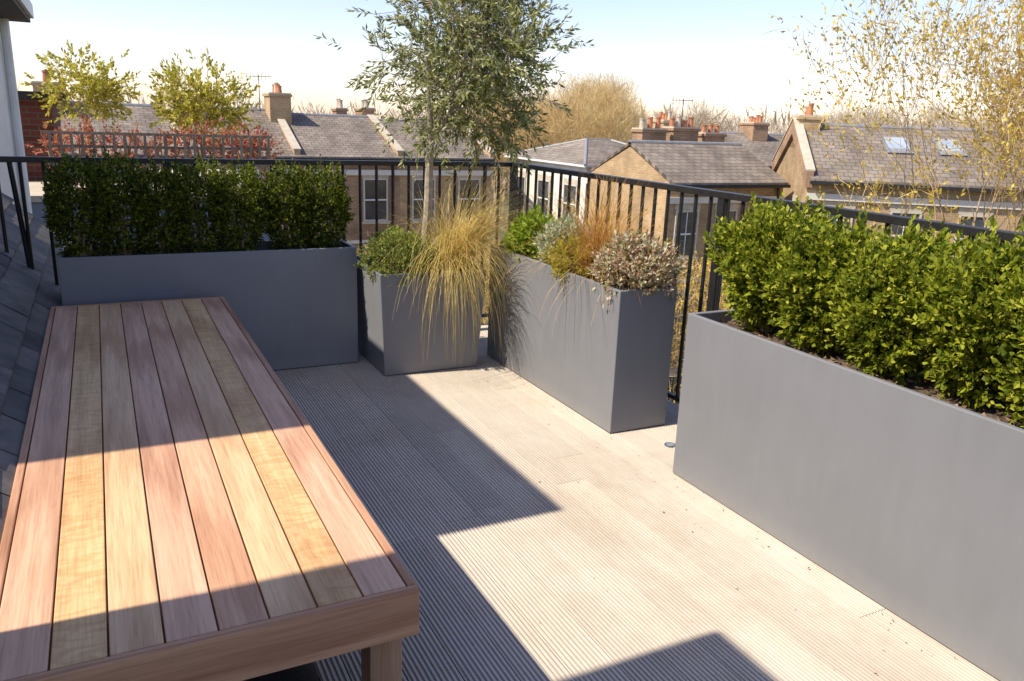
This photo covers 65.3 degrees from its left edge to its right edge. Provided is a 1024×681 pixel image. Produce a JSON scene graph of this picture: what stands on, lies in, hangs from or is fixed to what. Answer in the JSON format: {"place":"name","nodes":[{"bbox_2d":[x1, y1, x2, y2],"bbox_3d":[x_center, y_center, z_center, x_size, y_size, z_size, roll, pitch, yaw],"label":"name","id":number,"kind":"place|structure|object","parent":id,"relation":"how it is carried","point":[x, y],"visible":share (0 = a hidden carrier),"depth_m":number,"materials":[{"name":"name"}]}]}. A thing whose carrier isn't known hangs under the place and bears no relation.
{"place":"outdoors","nodes":[
{"label":"outdoors","id":0,"kind":"place"},
{"bbox_2d":[0,35,21,207],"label":"walls","id":1,"kind":"structure","parent":0,"point":[7,147],"depth_m":6.95,"materials":[{"name":"white paint"}]},
{"bbox_2d":[0,18,31,213],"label":"downpipes","id":2,"kind":"object","parent":1,"relation":"attached to","point":[5,34],"visible":0.3,"depth_m":7.31,"materials":[{"name":"grey metal"}]},
{"bbox_2d":[0,0,33,22],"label":"eaves and roof","id":3,"kind":"object","parent":1,"relation":"on","point":[17,10],"visible":1,"depth_m":6.70,"materials":[{"name":"white paint"}]},
{"bbox_2d":[18,91,277,244],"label":"neighbour building","id":4,"kind":"structure","parent":0,"point":[32,114],"depth_m":10.54,"materials":[{"name":"brick"}]},
{"bbox_2d":[20,39,143,152],"bbox_3d":[-5.548,-2.965,10.420,1.449,1.854,1.186,-6,17,-26],"label":"tree","id":5,"kind":"object","parent":4,"relation":"on","point":[98,91],"visible":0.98,"depth_m":10.32,"materials":[{"name":"green plant"}]},
{"bbox_2d":[24,113,283,189],"bbox_3d":[-4.319,-2.326,9.912,2.972,0.944,0.691,-6,17,-26],"label":"red photinia hedge","id":6,"kind":"object","parent":4,"relation":"on","point":[236,142],"visible":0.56,"depth_m":9.90,"materials":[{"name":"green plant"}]},
{"bbox_2d":[42,131,271,193],"bbox_3d":[-4.199,-2.144,9.700,2.530,0.709,0.040,-6,17,-26],"label":"wooden trellis","id":7,"kind":"object","parent":4,"relation":"on","point":[165,147],"visible":0.48,"depth_m":9.62,"materials":[{"name":"brown wood"}]},
{"bbox_2d":[142,47,261,157],"bbox_3d":[-4.293,-3.096,11.078,1.158,1.848,1.434,17,21,42],"label":"tree","id":8,"kind":"object","parent":4,"relation":"on","point":[196,107],"visible":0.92,"depth_m":10.89,"materials":[{"name":"green plant"}]},
{"bbox_2d":[207,165,295,238],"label":"walls","id":9,"kind":"structure","parent":0,"point":[267,168],"depth_m":28.82,"materials":[{"name":"brown brick"}]},
{"bbox_2d":[156,89,174,103],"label":"chimney","id":10,"kind":"object","parent":9,"relation":"on","point":[163,95],"visible":0.15,"depth_m":30.30,"materials":[{"name":"beige brick"}]},
{"bbox_2d":[164,101,183,152],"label":"party parapets","id":11,"kind":"object","parent":9,"relation":"attached to","point":[174,127],"visible":0.15,"depth_m":28.25,"materials":[{"name":"beige stone"}]},
{"bbox_2d":[175,105,298,159],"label":"roof","id":12,"kind":"structure","parent":9,"relation":"on","point":[257,115],"depth_m":29.70,"materials":[{"name":"tile"}]},
{"bbox_2d":[246,72,270,110],"bbox_3d":[-9.857,-9.618,31.208,1.006,1.565,0.103,-8,18,-32],"label":"tv aerial","id":13,"kind":"object","parent":12,"relation":"on","point":[258,76],"visible":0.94,"depth_m":31.09,"materials":[{"name":"black metal"}]},
{"bbox_2d":[262,82,291,124],"bbox_3d":[-9.159,-9.119,31.244,0.900,1.837,1.300,-6,17,-26],"label":"chimney","id":14,"kind":"object","parent":9,"relation":"on","point":[277,103],"visible":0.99,"depth_m":30.75,"materials":[{"name":"yellow brick"}]},
{"bbox_2d":[9,0,1023,132],"label":"sky","id":15,"kind":"structure","parent":0,"point":[713,51],"materials":[{"name":"white"}]},
{"bbox_2d":[488,134,581,290],"bbox_3d":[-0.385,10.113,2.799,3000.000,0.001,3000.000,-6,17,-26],"label":"ground","id":16,"kind":"structure","parent":0,"point":[500,210],"depth_m":95.03,"materials":[{"name":"brown"}]},
{"bbox_2d":[0,207,72,634],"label":"slate roof","id":17,"kind":"structure","parent":16,"relation":"on","point":[29,395],"depth_m":3.31,"materials":[{"name":"grey stone"}]},
{"bbox_2d":[0,192,71,543],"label":"slates","id":18,"kind":"object","parent":17,"relation":"on","point":[14,404],"visible":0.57,"depth_m":3.52,"materials":[{"name":"grey stone"}]},
{"bbox_2d":[298,165,399,255],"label":"walls","id":19,"kind":"structure","parent":16,"relation":"on","point":[353,225],"depth_m":30.58,"materials":[{"name":"brown brick"}]},
{"bbox_2d":[277,119,300,154],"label":"party parapets","id":20,"kind":"object","parent":19,"relation":"attached to","point":[291,138],"visible":0.28,"depth_m":29.59,"materials":[{"name":"beige stone"}]},
{"bbox_2d":[331,98,347,114],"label":"chimney","id":21,"kind":"object","parent":19,"relation":"on","point":[339,109],"visible":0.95,"depth_m":33.72,"materials":[{"name":"brown brick"}]},
{"bbox_2d":[288,113,402,160],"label":"roof","id":22,"kind":"structure","parent":19,"relation":"on","point":[338,137],"depth_m":30.89,"materials":[{"name":"tile"}]},
{"bbox_2d":[310,175,389,253],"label":"windows","id":23,"kind":"structure","parent":19,"relation":"attached to","point":[368,199],"depth_m":30.63,"materials":[{"name":"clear glass"}]},
{"bbox_2d":[304,169,400,243],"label":"string courses","id":24,"kind":"object","parent":19,"relation":"attached to","point":[371,172],"visible":0.27,"depth_m":30.40,"materials":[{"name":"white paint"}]},
{"bbox_2d":[349,231,488,317],"bbox_3d":[-4.388,0.069,24.384,8.730,7.561,6.747,11,18,30],"label":"garden tree","id":25,"kind":"object","parent":16,"relation":"on","point":[401,253],"depth_m":23.76,"materials":[{"name":"brown plant"}]},
{"bbox_2d":[400,166,490,252],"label":"walls","id":26,"kind":"structure","parent":16,"relation":"on","point":[403,197],"depth_m":31.77,"materials":[{"name":"brown brick"}]},
{"bbox_2d":[367,114,493,157],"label":"party parapets","id":27,"kind":"object","parent":26,"relation":"on","point":[396,147],"visible":0.27,"depth_m":32.14,"materials":[{"name":"beige stone"}]},
{"bbox_2d":[378,119,494,161],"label":"roof","id":28,"kind":"structure","parent":26,"relation":"on","point":[408,143],"depth_m":32.25,"materials":[{"name":"tile"}]},
{"bbox_2d":[354,100,375,114],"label":"chimney","id":29,"kind":"object","parent":28,"relation":"on","point":[368,110],"visible":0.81,"depth_m":34.11,"materials":[{"name":"brown brick"}]},
{"bbox_2d":[410,175,481,265],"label":"windows","id":30,"kind":"structure","parent":26,"relation":"attached to","point":[417,185],"depth_m":31.86,"materials":[{"name":"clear glass"}]},
{"bbox_2d":[401,167,491,317],"bbox_3d":[-2.695,-2.803,32.676,3.898,8.780,0.148,-6,17,-26],"label":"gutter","id":31,"kind":"object","parent":26,"relation":"attached to","point":[465,172],"visible":0.23,"depth_m":31.83,"materials":[{"name":"white paint"}]},
{"bbox_2d":[17,82,962,201],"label":"distant trees","id":32,"kind":"object","parent":16,"relation":"on","point":[773,124],"visible":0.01,"depth_m":108.30,"materials":[{"name":"beige plant"}]},
{"bbox_2d":[440,96,556,214],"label":"bare tree","id":33,"kind":"object","parent":16,"relation":"on","point":[501,173],"visible":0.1,"depth_m":64.06,"materials":[{"name":"beige plant"}]},
{"bbox_2d":[454,84,576,223],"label":"bare tree","id":34,"kind":"object","parent":16,"relation":"on","point":[494,187],"visible":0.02,"depth_m":79.55,"materials":[{"name":"beige plant"}]},
{"bbox_2d":[510,158,592,223],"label":"walls","id":35,"kind":"structure","parent":16,"relation":"on","point":[556,181],"depth_m":32.06,"materials":[{"name":"white paint"}]},
{"bbox_2d":[517,171,577,237],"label":"windows","id":36,"kind":"structure","parent":35,"relation":"attached to","point":[548,185],"depth_m":32.76,"materials":[{"name":"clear glass"}]},
{"bbox_2d":[503,138,626,166],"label":"roof","id":37,"kind":"structure","parent":35,"relation":"on","point":[589,152],"depth_m":32.41,"materials":[{"name":"stone"}]},
{"bbox_2d":[495,74,641,161],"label":"bare tree","id":38,"kind":"object","parent":16,"relation":"on","point":[555,134],"visible":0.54,"depth_m":58.98,"materials":[{"name":"beige plant"}]},
{"bbox_2d":[451,180,696,319],"bbox_3d":[0.964,0.213,21.783,10.023,9.062,8.604,-6,17,-26],"label":"garden tree","id":39,"kind":"object","parent":16,"relation":"on","point":[484,263],"visible":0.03,"depth_m":21.52,"materials":[{"name":"brown plant"}]},
{"bbox_2d":[516,76,650,144],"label":"bare tree","id":40,"kind":"object","parent":16,"relation":"on","point":[600,92],"visible":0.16,"depth_m":68.37,"materials":[{"name":"beige plant"}]},
{"bbox_2d":[481,277,694,378],"bbox_3d":[0.117,1.690,18.048,8.284,8.147,6.060,11,18,28],"label":"garden tree","id":41,"kind":"object","parent":16,"relation":"on","point":[483,320],"depth_m":17.22,"materials":[{"name":"brown plant"}]},
{"bbox_2d":[528,61,651,142],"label":"bare tree","id":42,"kind":"object","parent":16,"relation":"on","point":[591,81],"visible":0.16,"depth_m":78.50,"materials":[{"name":"beige plant"}]},
{"bbox_2d":[624,110,652,139],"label":"bare tree","id":43,"kind":"object","parent":16,"relation":"on","point":[638,125],"visible":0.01,"depth_m":84.21,"materials":[{"name":"beige plant"}]},
{"bbox_2d":[583,194,729,404],"bbox_3d":[4.038,0.723,20.455,10.416,9.014,7.089,10,17,25],"label":"garden tree","id":44,"kind":"object","parent":16,"relation":"on","point":[699,278],"visible":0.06,"depth_m":19.41,"materials":[{"name":"brown plant"}]},
{"bbox_2d":[624,97,742,141],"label":"bare tree","id":45,"kind":"object","parent":16,"relation":"on","point":[701,120],"visible":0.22,"depth_m":83.02,"materials":[{"name":"beige plant"}]},
{"bbox_2d":[588,147,782,368],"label":"walls","id":46,"kind":"structure","parent":16,"relation":"on","point":[622,164],"depth_m":26.35,"materials":[{"name":"yellow brick"}]},
{"bbox_2d":[588,140,790,187],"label":"roof","id":47,"kind":"structure","parent":46,"relation":"on","point":[712,164],"depth_m":26.58,"materials":[{"name":"stone"}]},
{"bbox_2d":[630,117,668,140],"bbox_3d":[4.725,-6.973,27.589,1.100,1.470,0.700,-6,17,-26],"label":"chimney","id":48,"kind":"object","parent":47,"relation":"on","point":[649,132],"visible":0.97,"depth_m":27.32,"materials":[{"name":"brown brick"}]},
{"bbox_2d":[662,115,700,140],"bbox_3d":[5.976,-7.189,28.413,1.200,1.539,0.700,-6,17,-26],"label":"chimney","id":49,"kind":"object","parent":47,"relation":"on","point":[678,132],"visible":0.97,"depth_m":28.12,"materials":[{"name":"brown brick"}]},
{"bbox_2d":[673,96,692,126],"bbox_3d":[6.008,-8.035,28.189,1.005,1.090,0.103,-8,18,-32],"label":"tv aerial","id":50,"kind":"object","parent":49,"relation":"attached to","point":[683,100],"visible":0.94,"depth_m":28.15,"materials":[{"name":"black metal"}]},
{"bbox_2d":[698,124,726,141],"bbox_3d":[7.222,-7.253,29.279,1.000,1.291,0.700,-6,17,-26],"label":"chimney","id":51,"kind":"object","parent":46,"relation":"on","point":[710,135],"visible":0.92,"depth_m":28.98,"materials":[{"name":"brown brick"}]},
{"bbox_2d":[668,203,765,404],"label":"windows","id":52,"kind":"structure","parent":46,"relation":"attached to","point":[686,224],"depth_m":25.84,"materials":[{"name":"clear glass"}]},
{"bbox_2d":[668,188,783,282],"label":"string courses","id":53,"kind":"object","parent":46,"relation":"attached to","point":[676,200],"visible":0.12,"depth_m":25.56,"materials":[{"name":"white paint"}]},
{"bbox_2d":[671,255,900,389],"bbox_3d":[7.151,1.611,18.779,9.037,8.425,8.029,0,16,-9],"label":"garden tree","id":54,"kind":"object","parent":16,"relation":"on","point":[682,301],"visible":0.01,"depth_m":17.68,"materials":[{"name":"brown plant"}]},
{"bbox_2d":[824,109,891,124],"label":"bare tree","id":55,"kind":"object","parent":16,"relation":"on","point":[862,122],"visible":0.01,"depth_m":75.62,"materials":[{"name":"beige plant"}]},
{"bbox_2d":[813,91,924,125],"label":"bare tree","id":56,"kind":"object","parent":16,"relation":"on","point":[879,116],"visible":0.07,"depth_m":83.11,"materials":[{"name":"beige plant"}]},
{"bbox_2d":[750,0,1023,358],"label":"budding tree","id":57,"kind":"object","parent":16,"relation":"on","point":[1008,99],"visible":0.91,"depth_m":11.70,"materials":[{"name":"beige plant"}]},
{"bbox_2d":[776,140,1023,247],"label":"walls","id":58,"kind":"structure","parent":16,"relation":"on","point":[788,170],"depth_m":24.67,"materials":[{"name":"yellow brick"}]},
{"bbox_2d":[772,117,815,187],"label":"party parapets","id":59,"kind":"object","parent":58,"relation":"attached to","point":[795,132],"visible":0.8,"depth_m":26.31,"materials":[{"name":"beige stone"}]},
{"bbox_2d":[789,103,822,147],"bbox_3d":[10.091,-7.370,27.480,0.800,1.485,1.400,4,16,7],"label":"chimney","id":60,"kind":"object","parent":58,"relation":"on","point":[814,121],"visible":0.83,"depth_m":26.83,"materials":[{"name":"yellow brick"}]},
{"bbox_2d":[790,194,993,256],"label":"windows","id":61,"kind":"structure","parent":58,"relation":"attached to","point":[965,213],"depth_m":24.59,"materials":[{"name":"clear glass"}]},
{"bbox_2d":[805,123,1023,193],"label":"roof","id":62,"kind":"structure","parent":58,"relation":"on","point":[824,164],"depth_m":25.24,"materials":[{"name":"stone"}]},
{"bbox_2d":[882,137,966,155],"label":"skylights","id":63,"kind":"object","parent":62,"relation":"on","point":[899,148],"visible":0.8,"depth_m":25.79,"materials":[{"name":"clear glass"}]},
{"bbox_2d":[807,193,1023,209],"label":"string courses","id":64,"kind":"object","parent":58,"relation":"attached to","point":[836,197],"visible":0.39,"depth_m":24.43,"materials":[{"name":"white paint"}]},
{"bbox_2d":[817,175,986,357],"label":"budding shrubs","id":65,"kind":"object","parent":16,"relation":"on","point":[925,207],"depth_m":11.56,"materials":[{"name":"beige plant"}]},
{"bbox_2d":[896,100,1008,128],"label":"bare tree","id":66,"kind":"object","parent":16,"relation":"on","point":[928,118],"visible":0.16,"depth_m":85.87,"materials":[{"name":"beige plant"}]},
{"bbox_3d":[0.260,0.981,2.277,3.300,0.025,7.670,-6,17,-26],"label":"deck base","id":67,"kind":"object","parent":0,"visible":0},
{"bbox_2d":[101,325,998,680],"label":"terrace decking","id":68,"kind":"object","parent":67,"relation":"on","point":[607,559],"visible":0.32,"depth_m":2.88,"materials":[{"name":"beige wood"}]},
{"bbox_2d":[57,239,357,387],"bbox_3d":[-1.735,-0.193,4.718,1.575,0.721,0.380,-6,17,-26],"label":"planter box","id":69,"kind":"object","parent":68,"relation":"on","point":[294,308],"visible":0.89,"depth_m":4.64,"materials":[{"name":"paint"}]},
{"bbox_2d":[40,145,355,257],"bbox_3d":[-1.719,-0.757,4.551,1.682,0.686,0.499,-6,17,-26],"label":"boxwood hedge","id":70,"kind":"object","parent":69,"relation":"in","point":[260,206],"visible":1,"depth_m":4.42,"materials":[{"name":"green plant"}]},
{"bbox_2d":[0,296,418,680],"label":"wooden table","id":71,"kind":"object","parent":68,"relation":"on","point":[303,564],"visible":1,"depth_m":1.99,"materials":[{"name":"brown wood"}]},
{"bbox_2d":[357,253,486,375],"bbox_3d":[-0.609,-0.190,5.051,0.670,0.620,0.660,-6,17,-26],"label":"olive tree planter","id":72,"kind":"object","parent":68,"relation":"on","point":[390,342],"visible":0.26,"depth_m":4.79,"materials":[{"name":"paint"}]},
{"bbox_2d":[359,225,419,266],"bbox_3d":[-0.748,-0.591,5.025,0.384,0.271,0.364,7,16,16],"label":"thyme plant","id":73,"kind":"object","parent":72,"relation":"in","point":[383,231],"visible":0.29,"depth_m":4.99,"materials":[{"name":"green plant"}]},
{"bbox_2d":[353,229,448,287],"bbox_3d":[-0.645,-0.499,4.724,0.486,0.321,0.534,11,18,29],"label":"thyme plant","id":74,"kind":"object","parent":72,"relation":"in","point":[391,243],"visible":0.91,"depth_m":4.65,"materials":[{"name":"green plant"}]},
{"bbox_2d":[314,0,593,267],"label":"olive tree","id":75,"kind":"object","parent":72,"relation":"in","point":[474,32],"visible":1,"depth_m":4.68,"materials":[{"name":"green plant"}]},
{"bbox_2d":[360,136,560,368],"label":"golden grass","id":76,"kind":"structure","parent":72,"relation":"in","point":[464,249],"depth_m":4.73,"materials":[{"name":"yellow plant"}]},
{"bbox_2d":[0,156,1023,402],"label":"metal railing","id":77,"kind":"object","parent":68,"relation":"on","point":[714,288],"visible":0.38,"depth_m":4.42,"materials":[{"name":"black metal"}]},
{"bbox_2d":[487,244,676,432],"bbox_3d":[0.328,-0.085,4.603,0.340,0.726,1.460,-6,17,-26],"label":"planter box","id":78,"kind":"object","parent":68,"relation":"on","point":[608,370],"visible":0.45,"depth_m":4.13,"materials":[{"name":"paint"}]},
{"bbox_2d":[498,203,567,260],"bbox_3d":[0.151,-0.642,4.785,0.465,0.364,0.482,2,15,-2],"label":"green perennial","id":79,"kind":"object","parent":78,"relation":"in","point":[522,232],"visible":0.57,"depth_m":4.68,"materials":[{"name":"green plant"}]},
{"bbox_2d":[531,210,590,269],"bbox_3d":[0.315,-0.554,4.510,0.387,0.351,0.394,-6,17,-26],"label":"silver herb","id":80,"kind":"object","parent":78,"relation":"in","point":[555,233],"visible":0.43,"depth_m":4.43,"materials":[{"name":"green plant"}]},
{"bbox_2d":[541,231,599,277],"bbox_3d":[0.347,-0.459,4.318,0.355,0.273,0.420,-6,17,-26],"label":"euphorbia plant","id":81,"kind":"object","parent":78,"relation":"in","point":[564,249],"visible":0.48,"depth_m":4.25,"materials":[{"name":"yellow plant"}]},
{"bbox_2d":[553,269,617,309],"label":"trailing stems","id":82,"kind":"object","parent":78,"relation":"in","point":[606,295],"visible":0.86,"depth_m":3.89,"materials":[{"name":"beige plant"}]},
{"bbox_2d":[489,163,699,331],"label":"bronze grass","id":83,"kind":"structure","parent":78,"relation":"in","point":[598,238],"depth_m":4.18,"materials":[{"name":"orange plant"}]},
{"bbox_2d":[585,228,686,299],"bbox_3d":[0.616,-0.381,3.982,0.534,0.371,0.520,-6,17,-26],"label":"hebe shrub","id":84,"kind":"object","parent":78,"relation":"in","point":[665,267],"visible":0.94,"depth_m":3.89,"materials":[{"name":"beige plant"}]},
{"bbox_2d":[343,370,954,673],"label":"fallen leaves","id":85,"kind":"object","parent":68,"relation":"on","point":[723,509],"visible":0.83,"depth_m":3.05,"materials":[{"name":"brown plant"}]},
{"bbox_2d":[664,442,674,448],"bbox_3d":[0.771,0.509,3.892,0.064,0.010,0.064,-6,17,-26],"label":"deck spotlight","id":86,"kind":"object","parent":68,"relation":"on","point":[670,444],"visible":0.87,"depth_m":3.88,"materials":[{"name":"metal"}]},
{"bbox_2d":[673,309,1023,680],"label":"planter box","id":87,"kind":"object","parent":68,"relation":"on","point":[905,502],"visible":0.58,"depth_m":2.63,"materials":[{"name":"paint"}]},
{"bbox_2d":[702,191,1023,426],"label":"boxwood hedge","id":88,"kind":"object","parent":87,"relation":"in","point":[958,318],"visible":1,"depth_m":2.64,"materials":[{"name":"green plant"}]},
{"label":"walls","id":89,"kind":"object","parent":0,"visible":0},
{"bbox_2d":[30,70,62,115],"bbox_3d":[-16.125,-8.433,27.804,0.900,1.837,1.300,-6,17,-26],"label":"chimney","id":90,"kind":"object","parent":89,"relation":"on","point":[37,83],"visible":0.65,"depth_m":27.14,"materials":[{"name":"yellow brick"}]},
{"bbox_2d":[60,101,181,157],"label":"roof","id":91,"kind":"structure","parent":89,"relation":"on","point":[143,116],"depth_m":27.99,"materials":[{"name":"tile"}]},
{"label":"walls","id":92,"kind":"object","parent":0,"visible":0},
{"bbox_2d":[653,111,675,127],"bbox_3d":[7.515,-10.459,39.491,0.800,1.643,1.600,-1,16,-12],"label":"chimney","id":93,"kind":"object","parent":92,"relation":"on","point":[665,119],"visible":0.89,"depth_m":38.85,"materials":[{"name":"orange ceramic"}]},
{"bbox_2d":[706,131,783,168],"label":"roof","id":94,"kind":"structure","parent":92,"relation":"on","point":[764,152],"depth_m":39.53,"materials":[{"name":"tile"}]},
{"bbox_2d":[738,115,769,141],"bbox_3d":[12.213,-10.563,40.467,0.900,1.667,1.600,-1,16,-12],"label":"chimney","id":95,"kind":"object","parent":92,"relation":"on","point":[752,128],"visible":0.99,"depth_m":39.84,"materials":[{"name":"brown brick"}]}
]}

